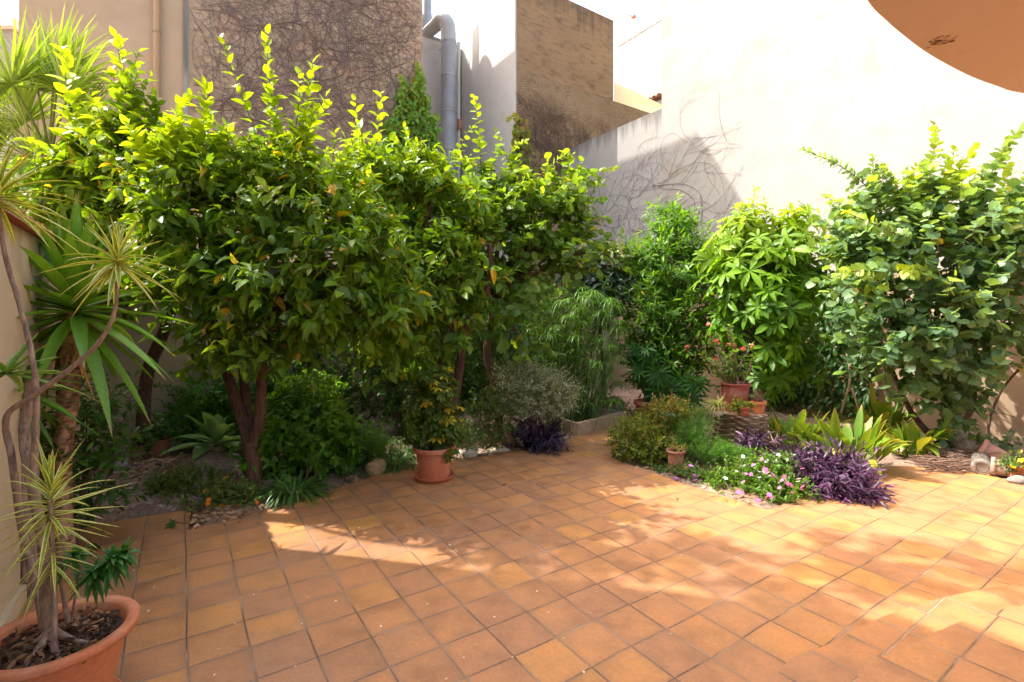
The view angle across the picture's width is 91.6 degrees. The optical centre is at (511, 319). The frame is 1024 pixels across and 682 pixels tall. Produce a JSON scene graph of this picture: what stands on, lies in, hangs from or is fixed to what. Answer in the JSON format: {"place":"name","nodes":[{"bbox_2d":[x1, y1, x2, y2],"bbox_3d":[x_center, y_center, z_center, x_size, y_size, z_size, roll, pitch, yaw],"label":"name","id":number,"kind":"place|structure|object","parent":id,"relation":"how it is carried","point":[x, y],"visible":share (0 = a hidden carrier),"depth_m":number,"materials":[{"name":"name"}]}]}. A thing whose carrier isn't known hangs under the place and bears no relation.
{"place":"outdoors","nodes":[
{"label":"outdoors","id":0,"kind":"place"},
{"bbox_2d":[0,0,661,100],"label":"sky","id":1,"kind":"structure","parent":0,"point":[466,15],"materials":[{"name":"white"}]},
{"bbox_2d":[16,414,1023,681],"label":"terrace","id":2,"kind":"structure","parent":0,"point":[654,576],"depth_m":3.14,"materials":[{"name":"tile"}]},
{"bbox_2d":[15,345,104,599],"bbox_3d":[-2.847,0.872,2.894,0.830,1.532,0.761,0,0,43],"label":"yucca","id":3,"kind":"object","parent":2,"relation":"on","point":[47,415],"visible":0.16,"depth_m":2.88,"materials":[{"name":"green plant"}]},
{"bbox_2d":[0,142,182,681],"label":"potted dracaena","id":4,"kind":"object","parent":2,"relation":"on","point":[50,639],"visible":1,"depth_m":1.98,"materials":[{"name":"plant"}]},
{"bbox_2d":[164,519,189,528],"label":"trailing sprig","id":5,"kind":"object","parent":2,"relation":"on","point":[171,523],"visible":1,"depth_m":3.81,"materials":[{"name":"green plant"}]},
{"bbox_2d":[394,365,466,483],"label":"potted umbrella plant","id":6,"kind":"object","parent":2,"relation":"on","point":[433,425],"visible":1,"depth_m":4.91,"materials":[{"name":"green plant"}]},
{"bbox_2d":[147,492,1002,678],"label":"fallen petals","id":7,"kind":"object","parent":2,"relation":"on","point":[427,603],"visible":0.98,"depth_m":2.73,"materials":[{"name":"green plant"}]},
{"bbox_2d":[773,583,1023,681],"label":"steps","id":8,"kind":"structure","parent":2,"relation":"on","point":[842,659],"depth_m":2.35,"materials":[{"name":"tile"}]},
{"bbox_2d":[857,605,1023,681],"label":"steps","id":9,"kind":"structure","parent":8,"relation":"on","point":[987,647],"depth_m":2.01,"materials":[{"name":"tile"}]},
{"bbox_2d":[1006,475,1023,484],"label":"rock","id":10,"kind":"object","parent":2,"relation":"on","point":[1017,479],"visible":0.91,"depth_m":4.85,"materials":[{"name":"stone"}]},
{"bbox_2d":[74,385,1023,528],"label":"ground","id":11,"kind":"structure","parent":0,"point":[224,460],"depth_m":5.08,"materials":[{"name":"soil"}]},
{"bbox_2d":[0,16,18,195],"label":"house","id":12,"kind":"structure","parent":11,"relation":"on","point":[6,25],"depth_m":12.00,"materials":[{"name":"paint"}]},
{"bbox_2d":[0,200,101,626],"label":"garden wall","id":13,"kind":"structure","parent":11,"relation":"on","point":[12,336],"depth_m":2.74,"materials":[{"name":"paint"}]},
{"bbox_2d":[0,2,135,230],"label":"yucca","id":14,"kind":"object","parent":11,"relation":"on","point":[23,92],"visible":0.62,"depth_m":6.25,"materials":[{"name":"leaf"},{"name":"bark"}]},
{"bbox_2d":[0,26,205,457],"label":"lemon tree","id":15,"kind":"object","parent":11,"relation":"on","point":[80,147],"visible":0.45,"depth_m":5.42,"materials":[{"name":"green plant"}]},
{"bbox_2d":[39,367,167,559],"bbox_3d":[-3.122,0.959,3.640,1.079,1.428,1.111,0,0,29],"label":"croton","id":16,"kind":"object","parent":11,"relation":"on","point":[105,449],"visible":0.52,"depth_m":3.56,"materials":[{"name":"green plant"}]},
{"bbox_2d":[17,192,194,566],"bbox_3d":[-2.861,0.416,3.281,1.436,2.553,1.222,0,0,0],"label":"yucca","id":17,"kind":"object","parent":11,"relation":"on","point":[77,334],"visible":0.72,"depth_m":3.20,"materials":[{"name":"green plant"}]},
{"bbox_2d":[103,457,128,467],"bbox_3d":[-4.075,1.467,5.124,0.284,0.112,0.190,0,0,0],"label":"rock","id":18,"kind":"object","parent":11,"relation":"on","point":[124,464],"visible":0.17,"depth_m":5.07,"materials":[{"name":"stone"}]},
{"bbox_2d":[77,459,188,522],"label":"soil clods","id":19,"kind":"object","parent":11,"relation":"on","point":[149,502],"visible":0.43,"depth_m":4.29,"materials":[{"name":"soil"}]},
{"bbox_2d":[128,423,160,458],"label":"potted succulent","id":20,"kind":"object","parent":11,"relation":"on","point":[136,446],"visible":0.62,"depth_m":5.38,"materials":[{"name":"green plant"}]},
{"bbox_2d":[129,418,180,457],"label":"potted geranium","id":21,"kind":"object","parent":11,"relation":"on","point":[162,441],"visible":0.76,"depth_m":5.50,"materials":[{"name":"ceramic"}]},
{"bbox_2d":[159,411,241,460],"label":"agave","id":22,"kind":"object","parent":11,"relation":"on","point":[216,428],"visible":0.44,"depth_m":5.17,"materials":[{"name":"green leaf"}]},
{"bbox_2d":[140,459,272,512],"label":"ground cover","id":23,"kind":"object","parent":11,"relation":"on","point":[212,493],"visible":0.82,"depth_m":4.48,"materials":[{"name":"green plant"}]},
{"bbox_2d":[152,366,271,453],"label":"jasmine bush","id":24,"kind":"object","parent":11,"relation":"on","point":[208,402],"visible":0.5,"depth_m":5.91,"materials":[{"name":"green plant"}]},
{"bbox_2d":[205,504,231,511],"bbox_3d":[-2.481,1.598,4.204,0.231,0.060,0.091,0,0,0],"label":"rock","id":25,"kind":"object","parent":11,"relation":"on","point":[227,507],"visible":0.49,"depth_m":4.18,"materials":[{"name":"stone"}]},
{"bbox_2d":[19,0,421,265],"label":"house","id":26,"kind":"structure","parent":11,"relation":"on","point":[161,30],"depth_m":9.25,"materials":[{"name":"paint"}]},
{"bbox_2d":[190,0,422,172],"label":"bare creeper","id":27,"kind":"object","parent":26,"relation":"attached to","point":[276,88],"visible":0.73,"depth_m":10.18,"materials":[{"name":"plant"}]},
{"bbox_2d":[381,61,442,220],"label":"ivy","id":28,"kind":"object","parent":26,"relation":"attached to","point":[420,128],"visible":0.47,"depth_m":11.13,"materials":[{"name":"green plant"}]},
{"bbox_2d":[89,24,441,487],"bbox_3d":[-2.255,-0.611,4.683,3.053,4.516,1.961,0,0,21],"label":"lemon tree","id":29,"kind":"object","parent":11,"relation":"on","point":[217,190],"visible":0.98,"depth_m":4.44,"materials":[{"name":"green plant"}]},
{"bbox_2d":[232,467,342,511],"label":"lily turf","id":30,"kind":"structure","parent":11,"relation":"on","point":[295,486],"depth_m":4.50,"materials":[{"name":"plant"}]},
{"bbox_2d":[237,315,351,433],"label":"evergreen shrub","id":31,"kind":"object","parent":11,"relation":"on","point":[299,366],"visible":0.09,"depth_m":6.22,"materials":[{"name":"green plant"}]},
{"bbox_2d":[223,366,379,485],"bbox_3d":[-2.164,1.188,5.304,1.497,1.329,1.479,0,0,0],"label":"hydrangea bush","id":32,"kind":"object","parent":11,"relation":"on","point":[304,445],"visible":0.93,"depth_m":5.03,"materials":[{"name":"green plant"}]},
{"bbox_2d":[330,465,375,484],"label":"lily turf","id":33,"kind":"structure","parent":11,"relation":"on","point":[363,467],"depth_m":5.08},
{"bbox_2d":[344,475,361,482],"bbox_3d":[-1.585,1.593,4.968,0.164,0.089,0.096,0,0,16],"label":"rock","id":34,"kind":"object","parent":11,"relation":"on","point":[348,478],"visible":0.66,"depth_m":4.93,"materials":[{"name":"stone"}]},
{"bbox_2d":[102,261,607,450],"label":"garden wall","id":35,"kind":"structure","parent":11,"relation":"on","point":[167,363],"depth_m":6.20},
{"bbox_2d":[383,270,579,417],"bbox_3d":[-0.313,0.405,8.644,3.922,2.430,0.397,0,0,-34],"label":"ivy","id":36,"kind":"object","parent":35,"relation":"attached to","point":[497,303],"visible":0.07,"depth_m":8.72,"materials":[{"name":"green plant"}]},
{"bbox_2d":[435,282,557,407],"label":"ivy","id":37,"kind":"object","parent":35,"relation":"attached to","point":[525,326],"visible":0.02,"depth_m":9.04,"materials":[{"name":"green plant"}]},
{"bbox_2d":[292,335,421,439],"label":"evergreen shrub","id":38,"kind":"object","parent":11,"relation":"on","point":[347,374],"visible":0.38,"depth_m":6.61,"materials":[{"name":"green plant"}]},
{"bbox_2d":[353,421,395,462],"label":"asparagus fern","id":39,"kind":"object","parent":11,"relation":"on","point":[381,448],"visible":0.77,"depth_m":5.41,"materials":[{"name":"green plant"}]},
{"bbox_2d":[365,458,386,475],"bbox_3d":[-1.418,1.564,5.221,0.226,0.222,0.173,0,0,0],"label":"rock","id":40,"kind":"object","parent":11,"relation":"on","point":[375,466],"visible":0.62,"depth_m":5.16,"materials":[{"name":"stone"}]},
{"bbox_2d":[337,434,416,465],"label":"leafy ground cover","id":41,"kind":"object","parent":11,"relation":"on","point":[401,452],"visible":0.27,"depth_m":5.67,"materials":[{"name":"green plant"}]},
{"bbox_2d":[356,448,417,474],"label":"lily turf","id":42,"kind":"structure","parent":11,"relation":"on","point":[400,464],"depth_m":5.43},
{"bbox_2d":[348,328,469,436],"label":"evergreen shrub","id":43,"kind":"object","parent":11,"relation":"on","point":[388,389],"visible":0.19,"depth_m":6.72,"materials":[{"name":"green plant"}]},
{"bbox_2d":[316,90,520,417],"bbox_3d":[-1.252,-0.561,5.781,2.761,4.440,1.819,0,0,14],"label":"lemon tree","id":44,"kind":"object","parent":11,"relation":"on","point":[405,188],"visible":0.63,"depth_m":5.64,"materials":[{"name":"green plant"}]},
{"bbox_2d":[422,33,460,216],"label":"house","id":45,"kind":"structure","parent":11,"relation":"on","point":[431,59],"depth_m":14.57,"materials":[{"name":"paint"}]},
{"bbox_2d":[422,0,455,234],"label":"ventilation duct","id":46,"kind":"object","parent":45,"relation":"attached to","point":[443,23],"visible":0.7,"depth_m":13.88,"materials":[{"name":"metal"}]},
{"bbox_2d":[458,447,477,457],"bbox_3d":[-0.514,1.584,5.889,0.242,0.154,0.161,0,0,0],"label":"rock","id":47,"kind":"object","parent":11,"relation":"on","point":[468,453],"visible":0.53,"depth_m":5.83,"materials":[{"name":"stone"}]},
{"bbox_2d":[448,421,489,457],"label":"variegated plant","id":48,"kind":"object","parent":11,"relation":"on","point":[470,437],"visible":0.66,"depth_m":5.70,"materials":[{"name":"green plant"}]},
{"bbox_2d":[440,287,545,425],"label":"evergreen shrub","id":49,"kind":"object","parent":11,"relation":"on","point":[474,384],"visible":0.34,"depth_m":7.19,"materials":[{"name":"green plant"}]},
{"bbox_2d":[458,377,535,454],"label":"rose bush","id":50,"kind":"object","parent":11,"relation":"on","point":[489,416],"visible":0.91,"depth_m":5.94,"materials":[{"name":"green plant"}]},
{"bbox_2d":[487,447,509,452],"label":"rock","id":51,"kind":"object","parent":11,"relation":"on","point":[502,450],"visible":0.63,"depth_m":6.01,"materials":[{"name":"stone"}]},
{"bbox_2d":[501,435,517,446],"bbox_3d":[-0.030,1.549,6.298,0.229,0.182,0.167,0,0,0],"label":"rock","id":52,"kind":"object","parent":11,"relation":"on","point":[505,442],"visible":0.4,"depth_m":6.23,"materials":[{"name":"stone"}]},
{"bbox_2d":[413,94,631,439],"bbox_3d":[0.047,-0.676,6.556,2.936,4.612,1.951,0,0,0],"label":"tree","id":53,"kind":"object","parent":11,"relation":"on","point":[531,241],"visible":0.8,"depth_m":6.34,"materials":[{"name":"green plant"}]},
{"bbox_2d":[489,351,585,429],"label":"silver bush","id":54,"kind":"object","parent":11,"relation":"on","point":[550,391],"visible":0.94,"depth_m":6.13,"materials":[{"name":"green plant"}]},
{"bbox_2d":[503,411,574,456],"bbox_3d":[0.318,1.447,6.192,0.935,0.678,0.883,0,0,0],"label":"purple heart","id":55,"kind":"object","parent":11,"relation":"on","point":[539,437],"visible":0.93,"depth_m":6.06,"materials":[{"name":"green plant"}]},
{"bbox_2d":[120,444,997,528],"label":"leaf litter","id":56,"kind":"object","parent":11,"relation":"on","point":[194,521],"visible":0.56,"depth_m":4.78,"materials":[{"name":"plant"}]},
{"bbox_2d":[461,0,661,284],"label":"house","id":57,"kind":"structure","parent":11,"relation":"on","point":[561,50],"depth_m":13.61,"materials":[{"name":"paint"}]},
{"bbox_2d":[457,42,461,181],"bbox_3d":[-1.531,-3.526,14.549,0.154,9.067,0.334,0,0,0],"label":"drainpipe","id":58,"kind":"object","parent":57,"relation":"attached to","point":[459,124],"visible":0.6,"depth_m":14.45,"materials":[{"name":"metal"}]},
{"bbox_2d":[506,112,537,214],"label":"ivy","id":59,"kind":"object","parent":57,"relation":"attached to","point":[516,132],"visible":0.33,"depth_m":12.64,"materials":[{"name":"green plant"}]},
{"bbox_2d":[515,85,610,184],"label":"bare creeper","id":60,"kind":"object","parent":57,"relation":"attached to","point":[546,133],"visible":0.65,"depth_m":13.23,"materials":[{"name":"plant"}]},
{"bbox_2d":[524,283,612,415],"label":"leafy shrub","id":61,"kind":"object","parent":11,"relation":"on","point":[551,321],"visible":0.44,"depth_m":8.04,"materials":[{"name":"green plant"}]},
{"bbox_2d":[523,286,633,437],"bbox_3d":[1.067,0.575,7.745,1.958,2.230,1.925,0,0,0],"label":"papyrus clump","id":62,"kind":"object","parent":11,"relation":"on","point":[590,379],"visible":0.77,"depth_m":7.62,"materials":[{"name":"leaf"},{"name":"green stem"}]},
{"bbox_2d":[555,404,625,435],"bbox_3d":[0.996,1.525,7.686,1.000,0.250,1.250,0,0,44],"label":"planter","id":63,"kind":"object","parent":11,"relation":"on","point":[605,418],"visible":0.41,"depth_m":7.22,"materials":[{"name":"concrete"}]},
{"bbox_2d":[567,390,635,420],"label":"trailing plant","id":64,"kind":"object","parent":63,"relation":"in","point":[588,407],"visible":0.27,"depth_m":8.16,"materials":[{"name":"green plant"}]},
{"bbox_2d":[549,238,643,395],"bbox_3d":[1.499,0.030,8.745,1.754,3.108,1.311,0,0,0],"label":"loquat tree","id":65,"kind":"object","parent":11,"relation":"on","point":[613,275],"visible":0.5,"depth_m":8.53,"materials":[{"name":"green plant"}]},
{"bbox_2d":[600,398,624,410],"bbox_3d":[1.689,1.469,8.456,0.477,0.269,0.274,0,0,0],"label":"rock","id":66,"kind":"object","parent":11,"relation":"on","point":[619,406],"visible":0.24,"depth_m":8.34,"materials":[{"name":"stone"}]},
{"bbox_2d":[618,12,661,103],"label":"house","id":67,"kind":"structure","parent":11,"relation":"on","point":[639,64],"depth_m":22.65,"materials":[{"name":"paint"}]},
{"bbox_2d":[625,13,638,27],"bbox_3d":[5.792,-14.523,24.100,0.694,0.787,0.607,0,0,0],"label":"television antenna","id":68,"kind":"object","parent":67,"relation":"on","point":[633,16],"visible":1,"depth_m":24.08,"materials":[{"name":"paint"}]},
{"bbox_2d":[604,410,675,467],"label":"boxwood shrub","id":69,"kind":"object","parent":11,"relation":"on","point":[635,445],"visible":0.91,"depth_m":5.61,"materials":[{"name":"green plant"}]},
{"bbox_2d":[620,340,679,423],"bbox_3d":[2.327,0.970,8.064,1.192,1.274,1.036,0,0,0],"label":"potted lady palm","id":70,"kind":"object","parent":11,"relation":"on","point":[640,364],"visible":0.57,"depth_m":7.83,"materials":[{"name":"ceramic"}]},
{"bbox_2d":[633,389,703,460],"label":"twiggy shrub","id":71,"kind":"object","parent":11,"relation":"on","point":[657,409],"visible":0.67,"depth_m":5.84,"materials":[{"name":"green plant"}]},
{"bbox_2d":[603,191,741,398],"bbox_3d":[2.708,-0.304,8.519,2.440,3.873,1.883,0,0,0],"label":"willow shrub","id":72,"kind":"object","parent":11,"relation":"on","point":[667,295],"visible":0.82,"depth_m":8.29,"materials":[{"name":"green plant"}]},
{"bbox_2d":[664,440,690,469],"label":"potted seedling","id":73,"kind":"object","parent":11,"relation":"on","point":[673,452],"visible":0.89,"depth_m":5.30,"materials":[{"name":"ceramic"}]},
{"bbox_2d":[643,363,712,422],"bbox_3d":[2.514,1.153,7.666,1.095,0.998,0.322,0,0,0],"label":"monstera","id":74,"kind":"object","parent":11,"relation":"on","point":[682,386],"visible":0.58,"depth_m":7.58,"materials":[{"name":"green plant"}]},
{"bbox_2d":[659,400,707,426],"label":"asparagus fern","id":75,"kind":"object","parent":11,"relation":"on","point":[695,417],"visible":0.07,"depth_m":6.21,"materials":[{"name":"green plant"}]},
{"bbox_2d":[651,457,723,483],"bbox_3d":[1.806,1.610,5.122,0.852,0.377,0.461,0,0,36],"label":"pansy","id":76,"kind":"object","parent":11,"relation":"on","point":[694,474],"visible":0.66,"depth_m":5.07,"materials":[{"name":"green plant"}]},
{"bbox_2d":[663,397,731,461],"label":"asparagus fern","id":77,"kind":"object","parent":11,"relation":"on","point":[693,433],"visible":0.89,"depth_m":5.60,"materials":[{"name":"green plant"}]},
{"bbox_2d":[688,433,759,468],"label":"asparagus fern","id":78,"kind":"object","parent":11,"relation":"on","point":[719,450],"visible":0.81,"depth_m":5.27,"materials":[{"name":"green plant"}]},
{"bbox_2d":[706,483,768,506],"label":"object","id":79,"kind":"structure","parent":11,"relation":"on","point":[721,488],"depth_m":4.49,"materials":[{"name":"plant"}]},
{"bbox_2d":[710,410,772,454],"bbox_3d":[2.823,1.368,6.119,0.739,0.471,0.740,0,0,0],"label":"palm stump","id":80,"kind":"object","parent":11,"relation":"on","point":[732,422],"visible":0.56,"depth_m":5.90,"materials":[{"name":"wood"}]},
{"bbox_2d":[700,394,729,417],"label":"potted spider plant","id":81,"kind":"object","parent":80,"relation":"on","point":[717,407],"visible":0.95,"depth_m":5.88,"materials":[{"name":"plant"}]},
{"bbox_2d":[684,321,757,411],"bbox_3d":[2.604,0.573,6.189,1.028,1.118,0.443,0,0,0],"label":"potted crown of thorns","id":82,"kind":"object","parent":80,"relation":"on","point":[733,386],"visible":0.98,"depth_m":6.16,"materials":[{"name":"plant"}]},
{"bbox_2d":[727,395,755,415],"bbox_3d":[2.697,1.008,5.911,0.363,0.246,0.302,0,0,0],"label":"potted oregano","id":83,"kind":"object","parent":80,"relation":"on","point":[739,407],"visible":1,"depth_m":5.84,"materials":[{"name":"plant"}]},
{"bbox_2d":[745,387,768,413],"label":"potted dead plant","id":84,"kind":"object","parent":80,"relation":"on","point":[759,407],"visible":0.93,"depth_m":5.98,"materials":[{"name":"ceramic"}]},
{"bbox_2d":[696,446,823,504],"bbox_3d":[2.372,1.552,4.720,1.203,0.685,0.929,0,0,0],"label":"periwinkle","id":85,"kind":"object","parent":11,"relation":"on","point":[767,470],"visible":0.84,"depth_m":4.65,"materials":[{"name":"green plant"}]},
{"bbox_2d":[688,185,835,415],"bbox_3d":[3.644,-0.179,7.045,2.166,3.543,1.464,0,0,0],"label":"umbrella tree","id":86,"kind":"object","parent":11,"relation":"on","point":[779,260],"visible":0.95,"depth_m":6.92,"materials":[{"name":"green plant"}]},
{"bbox_2d":[731,423,792,462],"bbox_3d":[2.713,1.386,5.391,0.619,0.521,0.652,0,0,0],"label":"purple heart","id":87,"kind":"object","parent":11,"relation":"on","point":[749,442],"visible":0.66,"depth_m":5.39,"materials":[{"name":"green plant"}]},
{"bbox_2d":[568,0,1023,286],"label":"house","id":88,"kind":"structure","parent":11,"relation":"on","point":[854,83],"depth_m":8.76,"materials":[{"name":"paint"}]},
{"bbox_2d":[575,85,743,281],"bbox_3d":[2.982,-2.649,11.443,0.021,3.896,4.997,0,0,-34],"label":"bare creeper","id":89,"kind":"object","parent":88,"relation":"attached to","point":[654,185],"visible":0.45,"depth_m":11.16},
{"bbox_2d":[868,0,1023,92],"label":"balcony","id":90,"kind":"structure","parent":88,"relation":"attached to","point":[982,40],"depth_m":2.26,"materials":[{"name":"orange paint"}]},
{"bbox_2d":[765,405,828,449],"bbox_3d":[3.412,1.307,5.985,0.816,0.562,0.674,0,0,23],"label":"aspidistra","id":91,"kind":"object","parent":11,"relation":"on","point":[778,425],"visible":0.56,"depth_m":5.96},
{"bbox_2d":[608,271,1023,447],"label":"garden wall","id":92,"kind":"structure","parent":11,"relation":"on","point":[1010,401],"depth_m":7.05,"materials":[{"name":"paint"}]},
{"bbox_2d":[720,275,877,419],"bbox_3d":[4.712,0.428,8.376,0.422,2.353,2.544,0,0,-34],"label":"ivy","id":93,"kind":"object","parent":92,"relation":"attached to","point":[834,365],"visible":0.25,"depth_m":7.86,"materials":[{"name":"green plant"}]},
{"bbox_2d":[770,430,896,509],"bbox_3d":[3.025,1.526,4.768,1.061,0.850,1.107,0,0,23],"label":"purple heart","id":94,"kind":"object","parent":11,"relation":"on","point":[834,477],"visible":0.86,"depth_m":4.58,"materials":[{"name":"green plant"}]},
{"bbox_2d":[839,354,858,413],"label":"dead branch","id":95,"kind":"object","parent":11,"relation":"on","point":[846,395],"visible":0.63,"depth_m":7.17,"materials":[{"name":"brown wood"}]},
{"bbox_2d":[787,405,911,478],"bbox_3d":[3.504,1.250,5.337,1.172,0.712,0.874,0,0,0],"label":"aspidistra","id":96,"kind":"object","parent":11,"relation":"on","point":[862,432],"visible":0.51,"depth_m":5.20,"materials":[{"name":"plant"}]},
{"bbox_2d":[830,382,921,435],"bbox_3d":[4.898,1.214,6.664,1.030,0.739,0.684,0,0,0],"label":"aspidistra","id":97,"kind":"object","parent":11,"relation":"on","point":[885,411],"visible":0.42,"depth_m":6.53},
{"bbox_2d":[798,120,1023,447],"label":"orchid tree","id":98,"kind":"object","parent":11,"relation":"on","point":[865,248],"visible":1,"depth_m":5.70,"materials":[{"name":"green plant"}]},
{"bbox_2d":[881,415,959,457],"bbox_3d":[4.719,1.337,5.812,0.709,0.519,0.716,0,0,-38],"label":"aspidistra","id":99,"kind":"object","parent":11,"relation":"on","point":[920,442],"visible":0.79,"depth_m":5.69,"materials":[{"name":"plant"}]},
{"bbox_2d":[908,438,955,461],"bbox_3d":[4.868,1.594,5.997,1.072,0.418,0.508,0,0,-31],"label":"nasturtium","id":100,"kind":"object","parent":11,"relation":"on","point":[937,448],"visible":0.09,"depth_m":5.96,"materials":[{"name":"green plant"}]},
{"bbox_2d":[904,447,1011,474],"bbox_3d":[4.916,1.537,5.483,1.434,0.217,0.758,0,0,0],"label":"twig pile","id":101,"kind":"object","parent":11,"relation":"on","point":[948,459],"visible":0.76,"depth_m":5.34,"materials":[{"name":"wood"}]},
{"bbox_2d":[949,428,979,450],"bbox_3d":[5.569,1.514,6.124,0.378,0.362,0.224,0,0,0],"label":"rock","id":102,"kind":"object","parent":11,"relation":"on","point":[962,441],"visible":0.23,"depth_m":6.06,"materials":[{"name":"stone"}]},
{"bbox_2d":[971,452,990,474],"bbox_3d":[4.965,1.526,5.272,0.170,0.171,0.362,0,0,42],"label":"clay pot","id":103,"kind":"object","parent":11,"relation":"on","point":[981,462],"visible":0.99,"depth_m":5.16,"materials":[{"name":"ceramic"}]},
{"bbox_2d":[977,439,1010,459],"bbox_3d":[5.282,1.462,5.481,0.299,0.278,0.242,0,0,43],"label":"clay pot","id":104,"kind":"object","parent":11,"relation":"on","point":[986,446],"visible":0.45,"depth_m":5.43,"materials":[{"name":"ceramic"}]},
{"bbox_2d":[976,428,1023,452],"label":"ivy","id":105,"kind":"object","parent":11,"relation":"on","point":[1004,445],"visible":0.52,"depth_m":5.87,"materials":[{"name":"green plant"}]},
{"bbox_2d":[990,457,1012,476],"bbox_3d":[5.015,1.515,5.073,0.198,0.198,0.190,0,0,-41],"label":"clay pot","id":106,"kind":"object","parent":11,"relation":"on","point":[995,470],"visible":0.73,"depth_m":5.06,"materials":[{"name":"ceramic"}]},
{"bbox_2d":[985,369,1022,433],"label":"vine stem","id":107,"kind":"object","parent":11,"relation":"on","point":[996,401],"visible":0.63,"depth_m":6.28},
{"bbox_2d":[995,448,1023,477],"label":"potted pansies","id":108,"kind":"object","parent":11,"relation":"on","point":[1015,467],"visible":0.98,"depth_m":4.96,"materials":[{"name":"plant"}]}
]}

